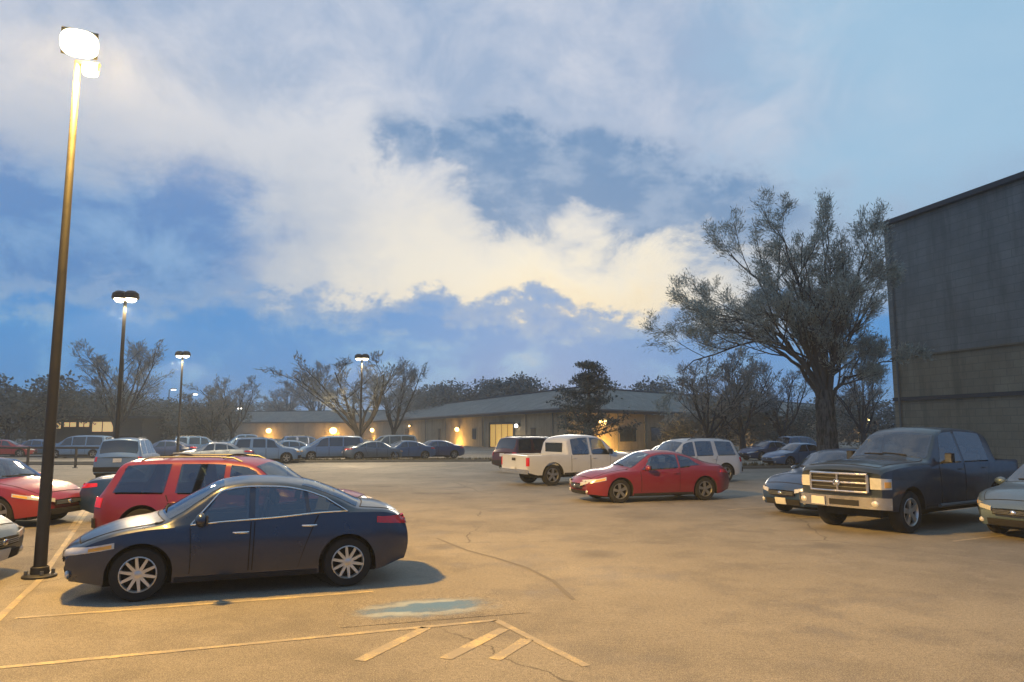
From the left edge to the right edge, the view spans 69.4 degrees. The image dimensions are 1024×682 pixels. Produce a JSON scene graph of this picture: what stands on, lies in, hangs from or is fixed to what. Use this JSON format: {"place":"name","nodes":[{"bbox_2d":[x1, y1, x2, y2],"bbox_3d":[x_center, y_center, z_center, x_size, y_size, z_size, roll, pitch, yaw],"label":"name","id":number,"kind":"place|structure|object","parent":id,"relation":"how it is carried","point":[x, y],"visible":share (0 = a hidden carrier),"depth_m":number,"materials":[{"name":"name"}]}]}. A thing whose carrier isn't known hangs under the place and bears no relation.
{"place":"outdoors","nodes":[
{"label":"outdoors","id":0,"kind":"place"},
{"bbox_2d":[0,432,1023,681],"bbox_3d":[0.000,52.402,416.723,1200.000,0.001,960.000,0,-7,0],"label":"ground","id":1,"kind":"structure","parent":0,"point":[722,586],"depth_m":9.03,"materials":[{"name":"grey asphalt"}]},
{"bbox_2d":[0,515,24,560],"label":"parked car","id":2,"kind":"object","parent":1,"relation":"on","point":[11,537],"visible":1,"depth_m":10.52,"materials":[{"name":"grey paint"}]},
{"bbox_2d":[0,439,37,455],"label":"parked car","id":3,"kind":"object","parent":1,"relation":"on","point":[11,443],"visible":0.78,"depth_m":57.02,"materials":[{"name":"red metal"}]},
{"bbox_2d":[0,579,42,620],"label":"painted line","id":4,"kind":"object","parent":1,"relation":"on","point":[16,601],"visible":1,"depth_m":9.01,"materials":[{"name":"yellow paint"}]},
{"bbox_2d":[10,439,56,455],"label":"parked car","id":5,"kind":"object","parent":1,"relation":"on","point":[35,442],"visible":0.2,"depth_m":58.74,"materials":[{"name":"grey metal"}]},
{"bbox_2d":[0,457,81,521],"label":"parked car","id":6,"kind":"object","parent":1,"relation":"on","point":[19,488],"visible":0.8,"depth_m":16.01,"materials":[{"name":"red paint"}]},
{"bbox_2d":[0,390,82,443],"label":"dense tree","id":7,"kind":"object","parent":1,"relation":"on","point":[15,436],"visible":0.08,"depth_m":89.72,"materials":[{"name":"green plant"}]},
{"bbox_2d":[0,370,85,439],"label":"dense tree","id":8,"kind":"object","parent":1,"relation":"on","point":[14,403],"visible":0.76,"depth_m":79.30,"materials":[{"name":"green plant"}]},
{"bbox_2d":[0,447,98,467],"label":"rail fence","id":9,"kind":"object","parent":1,"relation":"on","point":[28,456],"visible":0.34,"depth_m":40.51,"materials":[{"name":"metal"}]},
{"bbox_2d":[21,461,93,463],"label":"kerb","id":10,"kind":"structure","parent":1,"relation":"on","point":[63,462],"depth_m":45.78,"materials":[{"name":"concrete"}]},
{"bbox_2d":[21,26,100,579],"bbox_3d":[-6.607,-0.721,10.882,0.559,8.142,0.517,4,-8,-30],"label":"lamp post","id":11,"kind":"object","parent":1,"relation":"on","point":[74,42],"visible":1,"depth_m":10.82,"materials":[{"name":"metal"}]},
{"bbox_2d":[47,511,88,568],"bbox_3d":[-10.222,4.194,17.656,0.093,0.001,16.275,3,-8,-26],"label":"painted line","id":12,"kind":"object","parent":1,"relation":"on","point":[51,563],"visible":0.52,"depth_m":13.59,"materials":[{"name":"yellow paint"}]},
{"bbox_2d":[38,387,107,415],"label":"dense tree","id":13,"kind":"object","parent":1,"relation":"on","point":[84,399],"visible":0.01,"depth_m":92.64,"materials":[{"name":"green plant"}]},
{"bbox_2d":[68,510,84,529],"bbox_3d":[-13.692,4.995,24.286,0.093,0.001,20.087,3,-8,-26],"label":"painted line","id":14,"kind":"object","parent":1,"relation":"on","point":[75,521],"visible":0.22,"depth_m":16.90,"materials":[{"name":"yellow paint"}]},
{"bbox_2d":[54,435,111,457],"bbox_3d":[-32.391,7.915,55.450,4.447,1.684,1.809,1,-7,-5],"label":"parked van","id":15,"kind":"object","parent":1,"relation":"on","point":[85,441],"visible":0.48,"depth_m":54.71,"materials":[{"name":"blue paint"}]},
{"bbox_2d":[19,416,173,443],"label":"shop building","id":16,"kind":"structure","parent":1,"relation":"on","point":[141,426],"depth_m":83.40,"materials":[{"name":"grey"}]},
{"bbox_2d":[63,421,76,426],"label":"window","id":17,"kind":"structure","parent":16,"relation":"in","point":[67,423],"depth_m":83.35,"materials":[{"name":"yellow glass"}]},
{"bbox_2d":[79,421,89,426],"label":"window","id":18,"kind":"structure","parent":16,"relation":"in","point":[82,424],"depth_m":83.35,"materials":[{"name":"yellow glass"}]},
{"bbox_2d":[91,421,112,431],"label":"window","id":19,"kind":"structure","parent":16,"relation":"in","point":[101,426],"depth_m":83.35,"materials":[{"name":"yellow glass"}]},
{"bbox_2d":[79,474,114,512],"bbox_3d":[-7.647,3.491,17.610,4.642,1.392,1.799,1,-7,-8],"label":"parked car","id":20,"kind":"object","parent":1,"relation":"on","point":[91,490],"visible":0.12,"depth_m":16.57,"materials":[{"name":"blue paint"}]},
{"bbox_2d":[42,389,153,427],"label":"dense tree","id":21,"kind":"object","parent":1,"relation":"on","point":[94,406],"visible":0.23,"depth_m":86.32,"materials":[{"name":"green plant"}]},
{"bbox_2d":[68,336,177,436],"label":"bare tree","id":22,"kind":"object","parent":1,"relation":"on","point":[98,361],"visible":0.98,"depth_m":76.11,"materials":[{"name":"brown plant"}]},
{"bbox_2d":[111,290,139,437],"bbox_3d":[-16.168,1.802,30.504,1.111,7.839,0.640,0,-7,0],"label":"lamp post","id":23,"kind":"object","parent":1,"relation":"on","point":[124,297],"visible":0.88,"depth_m":30.64,"materials":[{"name":"metal"}]},
{"bbox_2d":[93,436,159,477],"bbox_3d":[-16.365,4.986,31.674,1.881,1.797,4.770,2,-7,-16],"label":"parked suv","id":24,"kind":"object","parent":1,"relation":"on","point":[113,455],"visible":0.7,"depth_m":29.70,"materials":[{"name":"blue paint"}]},
{"bbox_2d":[85,390,200,439],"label":"dense tree","id":25,"kind":"object","parent":1,"relation":"on","point":[169,413],"visible":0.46,"depth_m":88.61,"materials":[{"name":"green plant"}]},
{"bbox_2d":[152,440,196,455],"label":"parked car","id":26,"kind":"object","parent":1,"relation":"on","point":[164,447],"visible":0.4,"depth_m":53.85,"materials":[{"name":"grey metal"}]},
{"bbox_2d":[173,351,190,455],"bbox_3d":[-23.711,4.563,52.834,1.111,7.712,0.640,0,-7,0],"label":"lamp post","id":27,"kind":"object","parent":1,"relation":"on","point":[183,354],"visible":0.95,"depth_m":52.89,"materials":[{"name":"metal"}]},
{"bbox_2d":[144,396,222,435],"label":"dense tree","id":28,"kind":"object","parent":1,"relation":"on","point":[195,426],"visible":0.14,"depth_m":98.10,"materials":[{"name":"green plant"}]},
{"bbox_2d":[174,435,212,447],"bbox_3d":[-24.255,8.172,57.452,4.388,1.653,1.730,3,-8,-25],"label":"parked suv","id":29,"kind":"object","parent":1,"relation":"on","point":[198,441],"visible":0.2,"depth_m":56.72,"materials":[{"name":"silver metal"}]},
{"bbox_2d":[15,591,372,618],"bbox_3d":[-3.615,3.123,8.795,3.921,0.001,0.092,3,-7,-20],"label":"painted line","id":30,"kind":"object","parent":1,"relation":"on","point":[193,604],"visible":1,"depth_m":8.75,"materials":[{"name":"yellow paint"}]},
{"bbox_2d":[179,386,238,440],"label":"bare tree","id":31,"kind":"object","parent":1,"relation":"on","point":[211,409],"visible":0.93,"depth_m":93.92,"materials":[{"name":"brown plant"}]},
{"bbox_2d":[169,405,252,441],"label":"dense tree","id":32,"kind":"object","parent":1,"relation":"on","point":[218,436],"visible":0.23,"depth_m":102.81,"materials":[{"name":"green plant"}]},
{"bbox_2d":[175,442,254,456],"bbox_3d":[-17.850,6.762,44.508,4.495,1.348,1.742,2,-7,-15],"label":"parked car","id":33,"kind":"object","parent":1,"relation":"on","point":[219,448],"visible":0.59,"depth_m":43.94,"materials":[{"name":"silver metal"}]},
{"bbox_2d":[182,374,260,439],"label":"bare tree","id":34,"kind":"object","parent":1,"relation":"on","point":[241,394],"visible":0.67,"depth_m":99.43,"materials":[{"name":"brown plant"}]},
{"bbox_2d":[91,453,372,528],"bbox_3d":[-4.955,2.891,13.601,4.770,1.622,2.306,0,-7,1],"label":"parked suv","id":35,"kind":"object","parent":1,"relation":"on","point":[143,486],"visible":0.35,"depth_m":12.89,"materials":[{"name":"red paint"}]},
{"bbox_2d":[62,475,407,601],"bbox_3d":[-3.651,2.579,10.210,4.402,1.428,2.311,3,-7,-20],"label":"parked car","id":36,"kind":"object","parent":1,"relation":"on","point":[245,526],"visible":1,"depth_m":9.44,"materials":[{"name":"blue paint"}]},
{"bbox_2d":[226,434,257,443],"bbox_3d":[-22.130,8.610,61.434,5.437,1.739,1.918,2,-7,-20],"label":"van","id":37,"kind":"object","parent":1,"relation":"on","point":[240,436],"visible":0.15,"depth_m":60.80,"materials":[{"name":"blue paint"}]},
{"bbox_2d":[0,619,496,668],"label":"painted line","id":38,"kind":"object","parent":1,"relation":"on","point":[157,652],"visible":1,"depth_m":7.08,"materials":[{"name":"yellow paint"}]},
{"bbox_2d":[233,437,300,462],"bbox_3d":[-15.524,6.853,46.529,4.388,1.653,1.730,3,-7,-22],"label":"parked suv","id":39,"kind":"object","parent":1,"relation":"on","point":[270,448],"visible":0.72,"depth_m":45.91,"materials":[{"name":"silver metal"}]},
{"bbox_2d":[237,398,300,410],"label":"dense tree","id":40,"kind":"object","parent":1,"relation":"on","point":[252,406],"visible":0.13,"depth_m":219.67,"materials":[{"name":"green plant"}]},
{"bbox_2d":[259,383,304,410],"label":"bare tree","id":41,"kind":"object","parent":1,"relation":"on","point":[287,405],"visible":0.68,"depth_m":219.11,"materials":[{"name":"grey plant"}]},
{"bbox_2d":[279,440,307,457],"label":"parked car","id":42,"kind":"object","parent":1,"relation":"on","point":[294,444],"visible":0.2,"depth_m":53.01,"materials":[{"name":"silver metal"}]},
{"bbox_2d":[282,435,316,443],"bbox_3d":[-16.501,8.412,59.438,4.388,1.653,1.730,3,-8,-25],"label":"parked suv","id":43,"kind":"object","parent":1,"relation":"on","point":[307,439],"visible":0.21,"depth_m":58.72,"materials":[{"name":"silver metal"}]},
{"bbox_2d":[275,361,342,410],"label":"bare tree","id":44,"kind":"object","parent":1,"relation":"on","point":[300,393],"visible":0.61,"depth_m":212.25,"materials":[{"name":"brown plant"}]},
{"bbox_2d":[299,436,362,458],"bbox_3d":[-12.626,7.435,51.474,4.447,1.684,1.809,2,-7,-20],"label":"parked van","id":45,"kind":"object","parent":1,"relation":"on","point":[328,447],"visible":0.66,"depth_m":50.69,"materials":[{"name":"blue paint"}]},
{"bbox_2d":[253,351,412,436],"bbox_3d":[-14.344,5.350,63.478,12.997,8.802,9.580,5,-9,-38],"label":"bare tree","id":46,"kind":"object","parent":1,"relation":"on","point":[380,385],"visible":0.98,"depth_m":63.24,"materials":[{"name":"brown plant"}]},
{"bbox_2d":[355,354,369,436],"bbox_3d":[-11.100,4.768,54.320,1.111,7.662,0.640,0,-7,0],"label":"lamp post","id":47,"kind":"object","parent":1,"relation":"on","point":[359,357],"visible":0.84,"depth_m":54.45,"materials":[{"name":"metal"}]},
{"bbox_2d":[342,440,402,458],"bbox_3d":[-9.577,7.603,51.464,4.495,1.348,1.742,3,-8,-25],"label":"parked car","id":48,"kind":"object","parent":1,"relation":"on","point":[372,449],"visible":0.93,"depth_m":50.63,"materials":[{"name":"grey metal"}]},
{"bbox_2d":[277,459,489,462],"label":"kerb","id":49,"kind":"structure","parent":1,"relation":"on","point":[320,461],"depth_m":47.84,"materials":[{"name":"concrete"}]},
{"bbox_2d":[354,627,429,660],"bbox_3d":[-1.130,2.928,7.180,0.130,0.001,1.222,-3,-7,23],"label":"painted line","id":50,"kind":"object","parent":1,"relation":"on","point":[388,646],"visible":1,"depth_m":7.12,"materials":[{"name":"yellow paint"}]},
{"bbox_2d":[355,360,429,434],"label":"bare tree","id":51,"kind":"object","parent":1,"relation":"on","point":[402,389],"visible":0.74,"depth_m":83.76,"materials":[{"name":"brown plant"}]},
{"bbox_2d":[375,435,416,444],"bbox_3d":[-10.168,8.634,61.401,4.447,1.684,1.809,3,-8,-25],"label":"parked van","id":52,"kind":"object","parent":1,"relation":"on","point":[388,439],"visible":0.22,"depth_m":60.92,"materials":[{"name":"grey paint"}]},
{"bbox_2d":[381,440,435,458],"bbox_3d":[-7.645,7.721,52.448,4.495,1.348,1.742,4,-8,-28],"label":"parked car","id":53,"kind":"object","parent":1,"relation":"on","point":[410,449],"visible":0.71,"depth_m":52.01,"materials":[{"name":"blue metal"}]},
{"bbox_2d":[393,382,427,412],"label":"dense tree","id":54,"kind":"object","parent":1,"relation":"on","point":[406,399],"visible":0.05,"depth_m":160.39,"materials":[{"name":"green plant"}]},
{"bbox_2d":[396,382,448,413],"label":"dense tree","id":55,"kind":"object","parent":1,"relation":"on","point":[424,403],"visible":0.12,"depth_m":143.30,"materials":[{"name":"green plant"}]},
{"bbox_2d":[330,591,528,627],"bbox_3d":[-0.994,3.102,8.612,2.100,0.001,1.200,2,-7,-18],"label":"painted patch","id":56,"kind":"object","parent":1,"relation":"on","point":[401,610],"visible":1,"depth_m":8.56,"materials":[{"name":"blue paint"}]},
{"bbox_2d":[421,440,464,458],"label":"parked car","id":57,"kind":"object","parent":1,"relation":"on","point":[446,449],"visible":0.55,"depth_m":54.05,"materials":[{"name":"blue metal"}]},
{"bbox_2d":[427,378,479,406],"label":"dense tree","id":58,"kind":"object","parent":1,"relation":"on","point":[451,395],"visible":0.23,"depth_m":137.06,"materials":[{"name":"green plant"}]},
{"bbox_2d":[440,376,501,406],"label":"dense tree","id":59,"kind":"object","parent":1,"relation":"on","point":[475,394],"visible":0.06,"depth_m":131.96,"materials":[{"name":"green plant"}]},
{"bbox_2d":[439,628,508,658],"bbox_3d":[-0.343,2.929,7.183,0.141,0.001,1.141,-4,-8,27],"label":"painted line","id":60,"kind":"object","parent":1,"relation":"on","point":[473,644],"visible":1,"depth_m":7.12,"materials":[{"name":"yellow paint"}]},
{"bbox_2d":[436,538,574,598],"bbox_3d":[-0.188,3.467,11.643,0.400,0.001,5.612,3,-7,-23],"label":"pavement crack","id":61,"kind":"object","parent":1,"relation":"on","point":[561,588],"visible":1,"depth_m":10.91,"materials":[{"name":"black asphalt"}]},
{"bbox_2d":[476,371,544,398],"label":"dense tree","id":62,"kind":"object","parent":1,"relation":"on","point":[511,379],"visible":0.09,"depth_m":119.96,"materials":[{"name":"green plant"}]},
{"bbox_2d":[489,638,531,659],"bbox_3d":[-0.002,2.904,6.978,0.142,0.001,0.711,-3,-8,25],"label":"painted line","id":63,"kind":"object","parent":1,"relation":"on","point":[511,649],"visible":1,"depth_m":6.95,"materials":[{"name":"yellow paint"}]},
{"bbox_2d":[492,435,546,468],"bbox_3d":[1.183,5.703,37.615,4.535,1.797,1.881,6,-9,-40],"label":"parked suv","id":64,"kind":"object","parent":1,"relation":"on","point":[516,444],"visible":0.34,"depth_m":36.43,"materials":[{"name":"red paint"}]},
{"bbox_2d":[480,373,578,397],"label":"dense tree","id":65,"kind":"object","parent":1,"relation":"on","point":[512,385],"visible":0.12,"depth_m":117.20,"materials":[{"name":"green plant"}]},
{"bbox_2d":[493,619,588,665],"bbox_3d":[0.240,2.937,7.255,0.089,0.001,1.782,4,-8,-27],"label":"painted line","id":66,"kind":"object","parent":1,"relation":"on","point":[545,645],"visible":1,"depth_m":7.12,"materials":[{"name":"yellow paint"}]},
{"bbox_2d":[201,386,882,450],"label":"store building","id":67,"kind":"structure","parent":1,"relation":"on","point":[487,422],"depth_m":95.47,"materials":[{"name":"beige brick"}]},
{"bbox_2d":[330,428,336,433],"bbox_3d":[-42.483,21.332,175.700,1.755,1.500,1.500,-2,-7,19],"label":"wall lamp","id":68,"kind":"object","parent":67,"relation":"attached to","point":[333,430],"visible":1,"depth_m":175.18,"materials":[{"name":"white glass"}]},
{"bbox_2d":[472,428,475,438],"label":"window","id":69,"kind":"structure","parent":67,"relation":"in","point":[473,429],"depth_m":95.63,"materials":[{"name":"grey glass"}]},
{"bbox_2d":[489,422,514,446],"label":"loading door","id":70,"kind":"structure","parent":67,"relation":"in","point":[497,430],"depth_m":86.86,"materials":[{"name":"beige"}]},
{"bbox_2d":[530,428,535,434],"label":"door","id":71,"kind":"structure","parent":67,"relation":"in","point":[533,430],"depth_m":76.98,"materials":[{"name":"grey"}]},
{"bbox_2d":[620,427,635,441],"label":"window","id":72,"kind":"structure","parent":67,"relation":"in","point":[628,435],"depth_m":77.03,"materials":[{"name":"grey glass"}]},
{"bbox_2d":[651,427,664,440],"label":"window","id":73,"kind":"structure","parent":67,"relation":"in","point":[654,430],"depth_m":81.18,"materials":[{"name":"grey glass"}]},
{"bbox_2d":[501,434,628,485],"bbox_3d":[2.516,4.654,29.316,5.852,1.890,2.394,4,-8,-30],"label":"parked pickup","id":74,"kind":"object","parent":1,"relation":"on","point":[555,460],"visible":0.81,"depth_m":28.29,"materials":[{"name":"beige paint"}]},
{"bbox_2d":[546,359,644,437],"bbox_3d":[6.323,5.238,58.030,7.868,7.723,7.116,6,-9,-42],"label":"conifer tree","id":75,"kind":"object","parent":1,"relation":"on","point":[588,381],"visible":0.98,"depth_m":57.53,"materials":[{"name":"green plant"}]},
{"bbox_2d":[593,375,669,392],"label":"dense tree","id":76,"kind":"object","parent":1,"relation":"on","point":[644,386],"visible":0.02,"depth_m":108.91,"materials":[{"name":"green plant"}]},
{"bbox_2d":[569,450,728,502],"bbox_3d":[4.120,4.016,22.269,4.900,1.466,2.293,2,-7,-18],"label":"parked car","id":77,"kind":"object","parent":1,"relation":"on","point":[647,473],"visible":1,"depth_m":21.52,"materials":[{"name":"red paint"}]},
{"bbox_2d":[616,378,690,393],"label":"dense tree","id":78,"kind":"object","parent":1,"relation":"on","point":[670,387],"visible":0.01,"depth_m":112.91,"materials":[{"name":"green plant"}]},
{"bbox_2d":[655,409,724,443],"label":"dense tree","id":79,"kind":"object","parent":1,"relation":"on","point":[680,426],"visible":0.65,"depth_m":75.79,"materials":[{"name":"green plant"}]},
{"bbox_2d":[655,437,742,480],"bbox_3d":[6.909,4.771,29.826,4.770,1.780,1.882,3,-7,-23],"label":"parked suv","id":80,"kind":"object","parent":1,"relation":"on","point":[723,453],"visible":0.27,"depth_m":29.53,"materials":[{"name":"beige paint"}]},
{"bbox_2d":[668,357,764,437],"bbox_3d":[16.534,5.257,60.048,7.894,8.150,6.873,-3,-7,21],"label":"bare tree","id":81,"kind":"object","parent":1,"relation":"on","point":[689,386],"visible":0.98,"depth_m":59.03,"materials":[{"name":"brown plant"}]},
{"bbox_2d":[675,346,783,449],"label":"bare tree","id":82,"kind":"object","parent":1,"relation":"on","point":[727,368],"visible":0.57,"depth_m":65.30,"materials":[{"name":"brown plant"}]},
{"bbox_2d":[690,398,778,448],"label":"dense tree","id":83,"kind":"object","parent":1,"relation":"on","point":[729,434],"visible":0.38,"depth_m":71.72,"materials":[{"name":"green plant"}]},
{"bbox_2d":[738,440,784,460],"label":"parked car","id":84,"kind":"object","parent":1,"relation":"on","point":[758,450],"visible":0.63,"depth_m":50.59,"materials":[{"name":"black metal"}]},
{"bbox_2d":[715,358,812,436],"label":"bare tree","id":85,"kind":"object","parent":1,"relation":"on","point":[776,425],"visible":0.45,"depth_m":71.52,"materials":[{"name":"brown plant"}]},
{"bbox_2d":[743,465,792,468],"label":"kerb","id":86,"kind":"structure","parent":1,"relation":"on","point":[756,467],"depth_m":39.94,"materials":[{"name":"concrete"}]},
{"bbox_2d":[637,185,937,450],"bbox_3d":[13.848,-0.718,38.081,15.507,15.118,10.790,0,-7,0],"label":"spreading tree","id":87,"kind":"object","parent":1,"relation":"on","point":[817,325],"visible":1,"depth_m":37.65,"materials":[{"name":"green plant"}]},
{"bbox_2d":[761,443,816,465],"bbox_3d":[16.461,6.522,42.521,4.495,1.348,1.742,2,-7,-20],"label":"parked car","id":88,"kind":"object","parent":1,"relation":"on","point":[789,454],"visible":0.63,"depth_m":41.64,"materials":[{"name":"blue metal"}]},
{"bbox_2d":[777,435,815,444],"bbox_3d":[22.461,8.172,57.452,4.388,1.653,1.730,3,-8,-25],"label":"parked suv","id":89,"kind":"object","parent":1,"relation":"on","point":[793,439],"visible":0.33,"depth_m":56.67,"materials":[{"name":"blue metal"}]},
{"bbox_2d":[749,402,847,443],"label":"dense tree","id":90,"kind":"object","parent":1,"relation":"on","point":[800,423],"visible":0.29,"depth_m":75.55,"materials":[{"name":"green plant"}]},
{"bbox_2d":[762,449,856,510],"bbox_3d":[8.540,3.564,19.005,4.737,1.582,2.300,4,-8,-28],"label":"parked car","id":91,"kind":"object","parent":1,"relation":"on","point":[781,491],"visible":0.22,"depth_m":18.27,"materials":[{"name":"blue paint"}]},
{"bbox_2d":[806,394,895,447],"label":"dense tree","id":92,"kind":"object","parent":1,"relation":"on","point":[887,414],"visible":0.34,"depth_m":83.39,"materials":[{"name":"green plant"}]},
{"bbox_2d":[832,353,890,444],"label":"bare tree","id":93,"kind":"object","parent":1,"relation":"on","point":[870,396],"visible":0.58,"depth_m":69.36,"materials":[{"name":"brown plant"}]},
{"bbox_2d":[799,426,1018,532],"bbox_3d":[9.100,3.010,16.744,6.117,2.139,2.364,5,-8,-34],"label":"parked pickup","id":94,"kind":"object","parent":1,"relation":"on","point":[903,479],"visible":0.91,"depth_m":15.56,"materials":[{"name":"blue paint"}]},
{"bbox_2d":[878,171,1023,466],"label":"tall building","id":95,"kind":"structure","parent":1,"relation":"on","point":[956,303],"depth_m":40.26,"materials":[{"name":"concrete"}]},
{"bbox_2d":[954,532,1023,540],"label":"painted line","id":96,"kind":"object","parent":1,"relation":"on","point":[989,536],"visible":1,"depth_m":14.22,"materials":[{"name":"yellow paint"}]},
{"bbox_2d":[977,464,1023,532],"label":"parked car","id":97,"kind":"object","parent":1,"relation":"on","point":[1001,507],"visible":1,"depth_m":14.22,"materials":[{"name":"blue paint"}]},
{"bbox_2d":[0,0,1023,431],"label":"sky","id":98,"kind":"structure","parent":0,"point":[471,190],"materials":[{"name":"blue"}]},
{"bbox_2d":[275,456,797,465],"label":"grass","id":99,"kind":"structure","parent":0,"point":[490,459],"depth_m":49.22,"materials":[{"name":"green plant"}]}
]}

